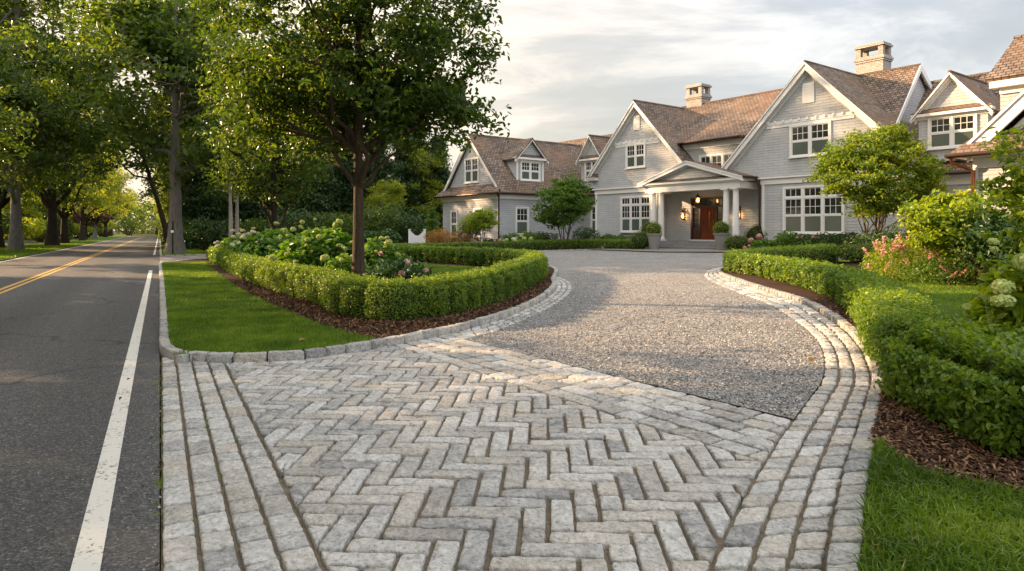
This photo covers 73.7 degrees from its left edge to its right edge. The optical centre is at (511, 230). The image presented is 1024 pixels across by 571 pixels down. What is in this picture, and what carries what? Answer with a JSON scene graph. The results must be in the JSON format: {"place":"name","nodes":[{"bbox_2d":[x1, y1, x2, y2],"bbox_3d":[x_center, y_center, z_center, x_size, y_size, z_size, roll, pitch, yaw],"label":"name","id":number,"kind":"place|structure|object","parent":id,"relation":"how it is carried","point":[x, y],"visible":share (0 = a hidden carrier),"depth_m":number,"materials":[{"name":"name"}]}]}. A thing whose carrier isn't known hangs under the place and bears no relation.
{"place":"outdoors","nodes":[
{"label":"outdoors","id":0,"kind":"place"},
{"bbox_2d":[0,236,159,570],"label":"road","id":1,"kind":"structure","parent":0,"point":[65,336],"depth_m":6.42,"materials":[{"name":"grey asphalt"}]},
{"bbox_2d":[70,270,152,570],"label":"edge line","id":2,"kind":"object","parent":1,"relation":"on","point":[88,554],"visible":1,"depth_m":4.51,"materials":[{"name":"white paint"}]},
{"bbox_2d":[152,362,239,526],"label":"seam weeds","id":3,"kind":"object","parent":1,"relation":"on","point":[217,468],"visible":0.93,"depth_m":4.91,"materials":[{"name":"green plant"}]},
{"bbox_2d":[161,261,375,354],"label":"island lawn","id":4,"kind":"structure","parent":0,"point":[214,297],"depth_m":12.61,"materials":[{"name":"green plant"}]},
{"bbox_2d":[0,231,823,570],"bbox_3d":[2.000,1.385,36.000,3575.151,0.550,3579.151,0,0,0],"label":"ground","id":5,"kind":"structure","parent":0,"point":[28,241],"depth_m":50.96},
{"bbox_2d":[0,79,38,187],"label":"roadside tree","id":6,"kind":"object","parent":5,"relation":"on","point":[5,124],"visible":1,"depth_m":34.91,"materials":[{"name":"green plant"}]},
{"bbox_2d":[1,178,46,239],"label":"roadside tree","id":7,"kind":"object","parent":5,"relation":"on","point":[26,210],"visible":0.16,"depth_m":119.30,"materials":[{"name":"green plant"}]},
{"bbox_2d":[4,217,46,239],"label":"road shrub","id":8,"kind":"object","parent":5,"relation":"on","point":[36,227],"visible":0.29,"depth_m":84.04,"materials":[{"name":"green plant"}]},
{"bbox_2d":[0,0,76,247],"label":"roadside tree","id":9,"kind":"object","parent":5,"relation":"on","point":[4,200],"visible":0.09,"depth_m":62.49,"materials":[{"name":"green plant"}]},
{"bbox_2d":[0,20,97,198],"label":"roadside tree","id":10,"kind":"object","parent":5,"relation":"on","point":[36,93],"visible":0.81,"depth_m":47.57,"materials":[{"name":"green plant"}]},
{"bbox_2d":[0,0,123,249],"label":"roadside tree","id":11,"kind":"object","parent":5,"relation":"on","point":[15,240],"visible":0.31,"depth_m":53.91,"materials":[{"name":"green plant"}]},
{"bbox_2d":[0,236,126,259],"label":"verge","id":12,"kind":"structure","parent":5,"relation":"on","point":[99,239],"depth_m":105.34,"materials":[{"name":"green plant"}]},
{"bbox_2d":[72,143,129,238],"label":"roadside tree","id":13,"kind":"object","parent":12,"relation":"on","point":[116,193],"visible":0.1,"depth_m":128.19,"materials":[{"name":"green plant"}]},
{"bbox_2d":[0,0,135,245],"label":"roadside tree","id":14,"kind":"object","parent":5,"relation":"on","point":[50,205],"visible":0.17,"depth_m":69.96,"materials":[{"name":"green plant"}]},
{"bbox_2d":[23,61,121,243],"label":"roadside tree","id":15,"kind":"object","parent":5,"relation":"on","point":[63,212],"visible":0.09,"depth_m":80.39,"materials":[{"name":"green plant"}]},
{"bbox_2d":[59,200,111,238],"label":"tree","id":16,"kind":"object","parent":5,"relation":"on","point":[97,220],"visible":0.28,"depth_m":117.50,"materials":[{"name":"green plant"}]},
{"bbox_2d":[61,110,121,240],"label":"roadside tree","id":17,"kind":"object","parent":5,"relation":"on","point":[99,210],"visible":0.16,"depth_m":105.23,"materials":[{"name":"green plant"}]},
{"bbox_2d":[85,140,132,236],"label":"roadside tree","id":18,"kind":"object","parent":5,"relation":"on","point":[105,233],"visible":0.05,"depth_m":156.87,"materials":[{"name":"green plant"}]},
{"bbox_2d":[107,138,141,235],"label":"roadside tree","id":19,"kind":"object","parent":5,"relation":"on","point":[110,233],"visible":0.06,"depth_m":185.65,"materials":[{"name":"green plant"}]},
{"bbox_2d":[113,216,145,235],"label":"road shrub","id":20,"kind":"object","parent":5,"relation":"on","point":[131,225],"visible":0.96,"depth_m":201.55,"materials":[{"name":"green plant"}]},
{"bbox_2d":[1,182,439,238],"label":"distant woods","id":21,"kind":"object","parent":5,"relation":"on","point":[142,213],"visible":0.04,"depth_m":271.78,"materials":[{"name":"green plant"}]},
{"bbox_2d":[179,92,270,236],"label":"slim tree","id":22,"kind":"object","parent":5,"relation":"on","point":[202,128],"visible":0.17,"depth_m":41.63,"materials":[{"name":"green plant"}]},
{"bbox_2d":[193,108,268,236],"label":"slim tree","id":23,"kind":"object","parent":5,"relation":"on","point":[236,214],"visible":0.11,"depth_m":43.89,"materials":[{"name":"green plant"}]},
{"bbox_2d":[254,207,340,234],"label":"wood shrub","id":24,"kind":"object","parent":5,"relation":"on","point":[301,216],"visible":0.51,"depth_m":48.44,"materials":[{"name":"green plant"}]},
{"bbox_2d":[294,211,369,235],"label":"wood shrub","id":25,"kind":"object","parent":5,"relation":"on","point":[344,226],"visible":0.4,"depth_m":48.44,"materials":[{"name":"green plant"}]},
{"bbox_2d":[322,116,370,230],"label":"evergreen tree","id":26,"kind":"object","parent":5,"relation":"on","point":[344,187],"visible":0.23,"depth_m":62.69,"materials":[{"name":"green plant"}]},
{"bbox_2d":[158,258,557,365],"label":"island kerb","id":27,"kind":"structure","parent":5,"relation":"on","point":[167,348],"depth_m":9.22,"materials":[{"name":"stone"}]},
{"bbox_2d":[167,259,553,354],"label":"island mulch","id":28,"kind":"object","parent":5,"relation":"on","point":[227,275],"visible":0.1,"depth_m":13.65,"materials":[{"name":"brown wood"}]},
{"bbox_2d":[207,228,257,263],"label":"hydrangea","id":29,"kind":"object","parent":28,"relation":"on","point":[226,242],"visible":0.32,"depth_m":30.96,"materials":[{"name":"green plant"}]},
{"bbox_2d":[176,0,347,230],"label":"island tree","id":30,"kind":"object","parent":28,"relation":"on","point":[255,178],"visible":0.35,"depth_m":30.28,"materials":[{"name":"green plant"}]},
{"bbox_2d":[223,221,302,272],"bbox_3d":[-8.734,0.632,25.537,3.951,1.944,3.464,0,0,0],"label":"hydrangea","id":31,"kind":"object","parent":28,"relation":"on","point":[266,244],"visible":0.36,"depth_m":24.77,"materials":[{"name":"green plant"}]},
{"bbox_2d":[255,218,375,284],"bbox_3d":[-5.473,0.620,19.815,3.495,1.946,3.228,0,0,0],"label":"hydrangea","id":32,"kind":"object","parent":28,"relation":"on","point":[309,247],"visible":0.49,"depth_m":19.07,"materials":[{"name":"green plant"}]},
{"bbox_2d":[187,0,511,277],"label":"young tree","id":33,"kind":"object","parent":28,"relation":"on","point":[383,99],"visible":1,"depth_m":15.23,"materials":[{"name":"green plant"}]},
{"bbox_2d":[320,247,380,276],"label":"hydrangea","id":34,"kind":"object","parent":28,"relation":"on","point":[342,258],"visible":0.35,"depth_m":16.31,"materials":[{"name":"green plant"}]},
{"bbox_2d":[205,245,549,320],"bbox_3d":[-5.591,1.088,25.646,9.607,0.972,28.524,0,0,-30],"label":"box hedge","id":35,"kind":"object","parent":28,"relation":"on","point":[506,273],"visible":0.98,"depth_m":13.79,"materials":[{"name":"green plant"}]},
{"bbox_2d":[347,236,411,275],"bbox_3d":[-3.598,0.853,18.576,1.992,1.402,1.712,0,0,0],"label":"hydrangea","id":36,"kind":"object","parent":28,"relation":"on","point":[372,256],"visible":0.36,"depth_m":18.31,"materials":[{"name":"green plant"}]},
{"bbox_2d":[230,273,552,343],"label":"mulch chips","id":37,"kind":"object","parent":28,"relation":"on","point":[274,300],"visible":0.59,"depth_m":12.19,"materials":[{"name":"brown wood"}]},
{"bbox_2d":[367,251,433,285],"bbox_3d":[-2.150,0.994,13.209,1.555,1.196,1.591,0,0,44],"label":"flowering shrub","id":38,"kind":"object","parent":28,"relation":"on","point":[407,272],"visible":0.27,"depth_m":13.02,"materials":[{"name":"green plant"}]},
{"bbox_2d":[345,132,410,240],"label":"evergreen tree","id":39,"kind":"object","parent":5,"relation":"on","point":[383,173],"visible":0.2,"depth_m":61.27,"materials":[{"name":"green plant"}]},
{"bbox_2d":[363,177,406,217],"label":"roadside tree","id":40,"kind":"object","parent":5,"relation":"on","point":[387,192],"visible":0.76,"depth_m":57.64,"materials":[{"name":"green plant"}]},
{"bbox_2d":[386,130,437,242],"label":"evergreen tree","id":41,"kind":"object","parent":5,"relation":"on","point":[406,172],"visible":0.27,"depth_m":65.25,"materials":[{"name":"green plant"}]},
{"bbox_2d":[405,145,448,239],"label":"roadside tree","id":42,"kind":"object","parent":5,"relation":"on","point":[433,192],"visible":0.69,"depth_m":65.61,"materials":[{"name":"green plant"}]},
{"bbox_2d":[416,135,452,239],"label":"evergreen tree","id":43,"kind":"object","parent":5,"relation":"on","point":[443,173],"visible":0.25,"depth_m":67.23,"materials":[{"name":"green plant"}]},
{"bbox_2d":[161,340,864,570],"bbox_3d":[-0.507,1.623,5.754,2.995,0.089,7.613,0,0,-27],"label":"herringbone paving","id":44,"kind":"structure","parent":5,"relation":"on","point":[278,396],"depth_m":4.52,"materials":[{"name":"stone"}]},
{"bbox_2d":[162,357,321,570],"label":"paving border","id":45,"kind":"object","parent":44,"relation":"on","point":[257,553],"visible":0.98,"depth_m":4.21,"materials":[{"name":"stone"}]},
{"bbox_2d":[460,277,571,339],"bbox_3d":[0.690,1.544,15.880,1.206,0.220,12.092,0,0,10],"label":"island paving border","id":46,"kind":"object","parent":44,"relation":"on","point":[470,334],"visible":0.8,"depth_m":12.50,"materials":[{"name":"stone"}]},
{"bbox_2d":[395,331,789,463],"bbox_3d":[0.291,1.622,7.713,1.524,0.095,6.599,0,0,-30],"label":"paving band","id":47,"kind":"object","parent":44,"relation":"on","point":[691,417],"visible":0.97,"depth_m":6.49,"materials":[{"name":"stone"}]},
{"bbox_2d":[597,248,730,251],"bbox_3d":[8.220,1.080,37.840,3.200,0.093,9.800,0,0,-37],"label":"flagstone apron","id":48,"kind":"object","parent":5,"relation":"on","point":[680,250],"visible":0.68,"depth_m":37.12,"materials":[{"name":"grey stone"}]},
{"bbox_2d":[646,222,662,248],"bbox_3d":[8.132,0.294,38.994,0.974,1.564,0.986,0,0,0],"label":"planter","id":49,"kind":"object","parent":48,"relation":"on","point":[654,233],"visible":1,"depth_m":38.72,"materials":[{"name":"grey stone"}]},
{"bbox_2d":[713,221,730,249],"bbox_3d":[11.236,0.250,36.604,0.952,1.578,1.003,0,0,0],"label":"planter","id":50,"kind":"object","parent":48,"relation":"on","point":[721,230],"visible":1,"depth_m":36.32,"materials":[{"name":"grey stone"}]},
{"bbox_2d":[469,250,934,418],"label":"gravel drive","id":51,"kind":"structure","parent":5,"relation":"on","point":[564,262],"depth_m":11.27,"materials":[{"name":"grey gravel"}]},
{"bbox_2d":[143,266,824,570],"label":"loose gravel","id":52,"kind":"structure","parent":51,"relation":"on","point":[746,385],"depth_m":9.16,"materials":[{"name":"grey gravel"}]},
{"bbox_2d":[819,232,862,247],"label":"bed shrub","id":53,"kind":"object","parent":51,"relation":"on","point":[833,239],"visible":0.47,"depth_m":29.26,"materials":[{"name":"green plant"}]},
{"bbox_2d":[433,34,1023,256],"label":"shingle house","id":54,"kind":"structure","parent":5,"relation":"on","point":[695,170],"depth_m":38.01,"materials":[{"name":"grey wood"}]},
{"bbox_2d":[515,207,528,234],"bbox_3d":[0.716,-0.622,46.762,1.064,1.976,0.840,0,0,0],"label":"window","id":55,"kind":"structure","parent":54,"relation":"in","point":[521,213],"depth_m":46.77,"materials":[{"name":"white glass"}]},
{"bbox_2d":[619,195,650,232],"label":"window","id":56,"kind":"structure","parent":54,"relation":"in","point":[635,211],"depth_m":44.44,"materials":[{"name":"clear glass"}]},
{"bbox_2d":[625,142,645,168],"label":"window","id":57,"kind":"structure","parent":54,"relation":"in","point":[635,154],"depth_m":44.20,"materials":[{"name":"white glass"}]},
{"bbox_2d":[701,207,714,239],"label":"door","id":58,"kind":"structure","parent":54,"relation":"in","point":[707,213],"depth_m":40.81,"materials":[{"name":"brown wood"}]},
{"bbox_2d":[699,152,732,165],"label":"window","id":59,"kind":"structure","parent":54,"relation":"in","point":[718,158],"depth_m":40.34,"materials":[{"name":"white glass"}]},
{"bbox_2d":[788,120,830,158],"bbox_3d":[15.122,-4.597,34.704,0.120,1.726,2.300,0,0,-37],"label":"window","id":60,"kind":"structure","parent":54,"relation":"in","point":[806,137],"depth_m":34.75,"materials":[{"name":"white glass"}]},
{"bbox_2d":[782,185,844,234],"bbox_3d":[15.246,-1.037,34.672,0.120,2.506,3.360,0,0,-37],"label":"window","id":61,"kind":"structure","parent":54,"relation":"in","point":[803,211],"depth_m":34.71,"materials":[{"name":"white glass"}]},
{"bbox_2d":[704,272,871,407],"bbox_3d":[4.805,1.468,13.266,2.211,0.324,24.021,0,0,16],"label":"border bed","id":62,"kind":"object","parent":5,"relation":"on","point":[854,378],"visible":0.15,"depth_m":7.59,"materials":[{"name":"grey stone"}]},
{"bbox_2d":[704,266,868,570],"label":"paving border","id":63,"kind":"object","parent":62,"relation":"on","point":[740,542],"visible":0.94,"depth_m":4.57,"materials":[{"name":"stone"}]},
{"bbox_2d":[718,267,882,570],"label":"drive kerb","id":64,"kind":"structure","parent":5,"relation":"on","point":[846,536],"depth_m":4.38,"materials":[{"name":"stone"}]},
{"bbox_2d":[802,117,955,255],"bbox_3d":[14.654,-1.563,27.459,5.583,5.613,4.944,0,0,0],"label":"spreading maple","id":65,"kind":"object","parent":5,"relation":"on","point":[875,156],"visible":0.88,"depth_m":26.52,"materials":[{"name":"green plant"}]},
{"bbox_2d":[378,263,481,276],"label":"island grass","id":66,"kind":"structure","parent":0,"point":[441,267],"depth_m":24.41,"materials":[{"name":"green plant"}]},
{"bbox_2d":[24,0,1023,230],"label":"sky","id":67,"kind":"structure","parent":0,"point":[574,69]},
{"bbox_2d":[772,230,801,246],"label":"bed shrub","id":68,"kind":"object","parent":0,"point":[792,236],"visible":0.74,"depth_m":31.25,"materials":[{"name":"green plant"}]},
{"bbox_2d":[783,255,1023,570],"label":"lawn","id":69,"kind":"structure","parent":0,"point":[944,306],"depth_m":12.85,"materials":[{"name":"green plant"}]},
{"bbox_2d":[722,243,837,269],"bbox_3d":[9.225,0.878,23.316,6.032,0.903,1.072,0,0,-35],"label":"box hedge","id":70,"kind":"object","parent":69,"relation":"on","point":[818,252],"visible":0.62,"depth_m":23.51,"materials":[{"name":"green plant"}]},
{"bbox_2d":[724,252,961,366],"bbox_3d":[6.253,1.081,14.012,2.212,0.892,15.084,0,0,11],"label":"box hedge","id":71,"kind":"object","parent":69,"relation":"on","point":[878,306],"visible":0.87,"depth_m":10.68,"materials":[{"name":"green plant"}]},
{"bbox_2d":[720,261,1023,489],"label":"hedge mulch","id":72,"kind":"object","parent":69,"relation":"on","point":[789,288],"visible":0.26,"depth_m":5.64,"materials":[{"name":"brown wood"}]},
{"bbox_2d":[809,298,1023,492],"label":"mulch chips","id":73,"kind":"object","parent":72,"relation":"on","point":[954,463],"visible":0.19,"depth_m":4.77,"materials":[{"name":"brown wood"}]},
{"bbox_2d":[841,229,934,252],"bbox_3d":[14.750,0.569,26.693,2.788,1.206,3.309,0,0,-33],"label":"bed shrub","id":74,"kind":"object","parent":69,"relation":"on","point":[859,240],"visible":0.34,"depth_m":26.88,"materials":[{"name":"green plant"}]},
{"bbox_2d":[843,256,991,282],"bbox_3d":[19.683,1.126,19.912,19.686,0.272,16.668,0,0,-35],"label":"shrub bed","id":75,"kind":"object","parent":69,"relation":"on","point":[857,264],"visible":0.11,"depth_m":22.23,"materials":[{"name":"green plant"}]},
{"bbox_2d":[832,242,889,262],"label":"bed shrub","id":76,"kind":"object","parent":75,"relation":"on","point":[847,251],"visible":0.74,"depth_m":23.83,"materials":[{"name":"green plant"}]},
{"bbox_2d":[870,222,927,258],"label":"bed shrub","id":77,"kind":"object","parent":75,"relation":"on","point":[903,234],"visible":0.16,"depth_m":25.33,"materials":[{"name":"green plant"}]},
{"bbox_2d":[860,233,938,280],"bbox_3d":[10.072,0.691,17.778,1.883,1.222,1.931,0,0,0],"label":"spirea","id":78,"kind":"object","parent":75,"relation":"on","point":[894,250],"visible":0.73,"depth_m":17.54,"materials":[{"name":"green plant"}]},
{"bbox_2d":[896,249,992,284],"bbox_3d":[10.560,0.804,16.593,1.966,0.991,2.152,0,0,-19],"label":"spirea","id":79,"kind":"object","parent":75,"relation":"on","point":[938,262],"visible":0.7,"depth_m":16.27,"materials":[{"name":"green plant"}]},
{"bbox_2d":[843,265,1022,322],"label":"lawn grass","id":80,"kind":"structure","parent":69,"relation":"on","point":[950,291],"depth_m":14.57,"materials":[{"name":"green plant"}]},
{"bbox_2d":[871,310,1023,458],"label":"box hedge","id":81,"kind":"object","parent":69,"relation":"on","point":[967,378],"visible":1,"depth_m":5.17,"materials":[{"name":"green plant"}]},
{"bbox_2d":[890,186,1023,283],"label":"viburnum","id":82,"kind":"object","parent":69,"relation":"on","point":[935,213],"visible":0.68,"depth_m":15.86,"materials":[{"name":"green plant"}]},
{"bbox_2d":[941,206,1023,273],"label":"dark viburnum","id":83,"kind":"object","parent":69,"relation":"on","point":[981,250],"visible":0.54,"depth_m":15.08,"materials":[{"name":"green plant"}]},
{"bbox_2d":[962,238,1023,332],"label":"hydrangea","id":84,"kind":"object","parent":69,"relation":"on","point":[1002,294],"visible":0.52,"depth_m":6.30,"materials":[{"name":"green plant"}]},
{"bbox_2d":[969,125,1023,270],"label":"rhododendron","id":85,"kind":"object","parent":69,"relation":"on","point":[1016,174],"visible":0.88,"depth_m":10.53,"materials":[{"name":"green plant"}]},
{"bbox_2d":[815,433,1023,570],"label":"lawn grass","id":86,"kind":"structure","parent":0,"point":[931,495],"depth_m":3.55,"materials":[{"name":"green plant"}]},
{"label":"house bed","id":87,"kind":"structure","parent":0,"visible":0},
{"bbox_2d":[340,206,403,233],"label":"wood shrub","id":88,"kind":"object","parent":87,"relation":"on","point":[368,217],"visible":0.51,"depth_m":51.12,"materials":[{"name":"green plant"}]},
{"bbox_2d":[364,228,402,243],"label":"wood shrub","id":89,"kind":"object","parent":87,"relation":"on","point":[394,236],"visible":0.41,"depth_m":43.33,"materials":[{"name":"green plant"}]},
{"bbox_2d":[366,201,441,243],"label":"wood shrub","id":90,"kind":"object","parent":87,"relation":"on","point":[408,221],"visible":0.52,"depth_m":53.16,"materials":[{"name":"green plant"}]},
{"bbox_2d":[423,207,440,243],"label":"dwarf conifer","id":91,"kind":"object","parent":87,"relation":"on","point":[432,222],"visible":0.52,"depth_m":49.38,"materials":[{"name":"green plant"}]},
{"bbox_2d":[423,228,450,244],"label":"bronze shrub","id":92,"kind":"object","parent":87,"relation":"on","point":[432,238],"visible":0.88,"depth_m":43.09,"materials":[{"name":"brown plant"}]},
{"bbox_2d":[454,204,500,241],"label":"tree","id":93,"kind":"object","parent":87,"relation":"on","point":[480,219],"visible":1,"depth_m":43.24,"materials":[{"name":"green plant"}]},
{"bbox_2d":[364,238,636,250],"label":"box hedge","id":94,"kind":"object","parent":87,"relation":"on","point":[561,244],"visible":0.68,"depth_m":41.31,"materials":[{"name":"green plant"}]},
{"bbox_2d":[530,169,596,240],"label":"spreading maple","id":95,"kind":"object","parent":87,"relation":"on","point":[573,196],"visible":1,"depth_m":42.02,"materials":[{"name":"green plant"}]},
{"bbox_2d":[570,226,600,240],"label":"bed shrub","id":96,"kind":"object","parent":87,"relation":"on","point":[584,234],"visible":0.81,"depth_m":44.63,"materials":[{"name":"green plant"}]},
{"bbox_2d":[629,231,649,248],"bbox_3d":[7.466,0.583,39.601,1.344,1.153,1.324,0,0,0],"label":"box ball","id":97,"kind":"object","parent":87,"relation":"on","point":[639,240],"visible":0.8,"depth_m":39.22,"materials":[{"name":"green plant"}]},
{"label":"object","id":98,"kind":"structure","parent":0,"visible":0},
{"bbox_2d":[63,75,201,248],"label":"leaning tree","id":99,"kind":"object","parent":98,"relation":"on","point":[144,164],"visible":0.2,"depth_m":52.53,"materials":[{"name":"green plant"}]},
{"bbox_2d":[137,90,184,216],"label":"roadside tree","id":100,"kind":"object","parent":98,"relation":"on","point":[149,191],"visible":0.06,"depth_m":77.13,"materials":[{"name":"green plant"}]},
{"bbox_2d":[38,0,287,253],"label":"roadside tree","id":101,"kind":"object","parent":98,"relation":"on","point":[142,35],"visible":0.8,"depth_m":44.17,"materials":[{"name":"green plant"}]},
{"bbox_2d":[123,0,250,219],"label":"roadside tree","id":102,"kind":"object","parent":98,"relation":"on","point":[165,190],"visible":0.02,"depth_m":59.70,"materials":[{"name":"green plant"}]},
{"bbox_2d":[182,218,233,250],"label":"wood shrub","id":103,"kind":"object","parent":98,"relation":"on","point":[202,229],"visible":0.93,"depth_m":50.99,"materials":[{"name":"green plant"}]},
{"bbox_2d":[164,94,259,248],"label":"evergreen tree","id":104,"kind":"object","parent":98,"relation":"on","point":[202,206],"visible":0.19,"depth_m":58.53,"materials":[{"name":"green plant"}]},
{"bbox_2d":[239,214,297,235],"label":"wood shrub","id":105,"kind":"object","parent":98,"relation":"on","point":[257,225],"visible":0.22,"depth_m":50.83,"materials":[{"name":"green plant"}]},
{"bbox_2d":[240,91,303,225],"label":"evergreen tree","id":106,"kind":"object","parent":98,"relation":"on","point":[255,210],"visible":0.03,"depth_m":61.01,"materials":[{"name":"green plant"}]},
{"bbox_2d":[278,141,352,227],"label":"evergreen tree","id":107,"kind":"object","parent":98,"relation":"on","point":[314,201],"visible":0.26,"depth_m":59.12,"materials":[{"name":"green plant"}]},
{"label":"house bed","id":108,"kind":"structure","parent":0,"visible":0},
{"bbox_2d":[722,234,747,250],"bbox_3d":[11.594,0.664,35.190,1.441,0.911,1.409,0,0,0],"label":"box ball","id":109,"kind":"object","parent":108,"relation":"on","point":[739,242],"visible":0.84,"depth_m":34.81,"materials":[{"name":"green plant"}]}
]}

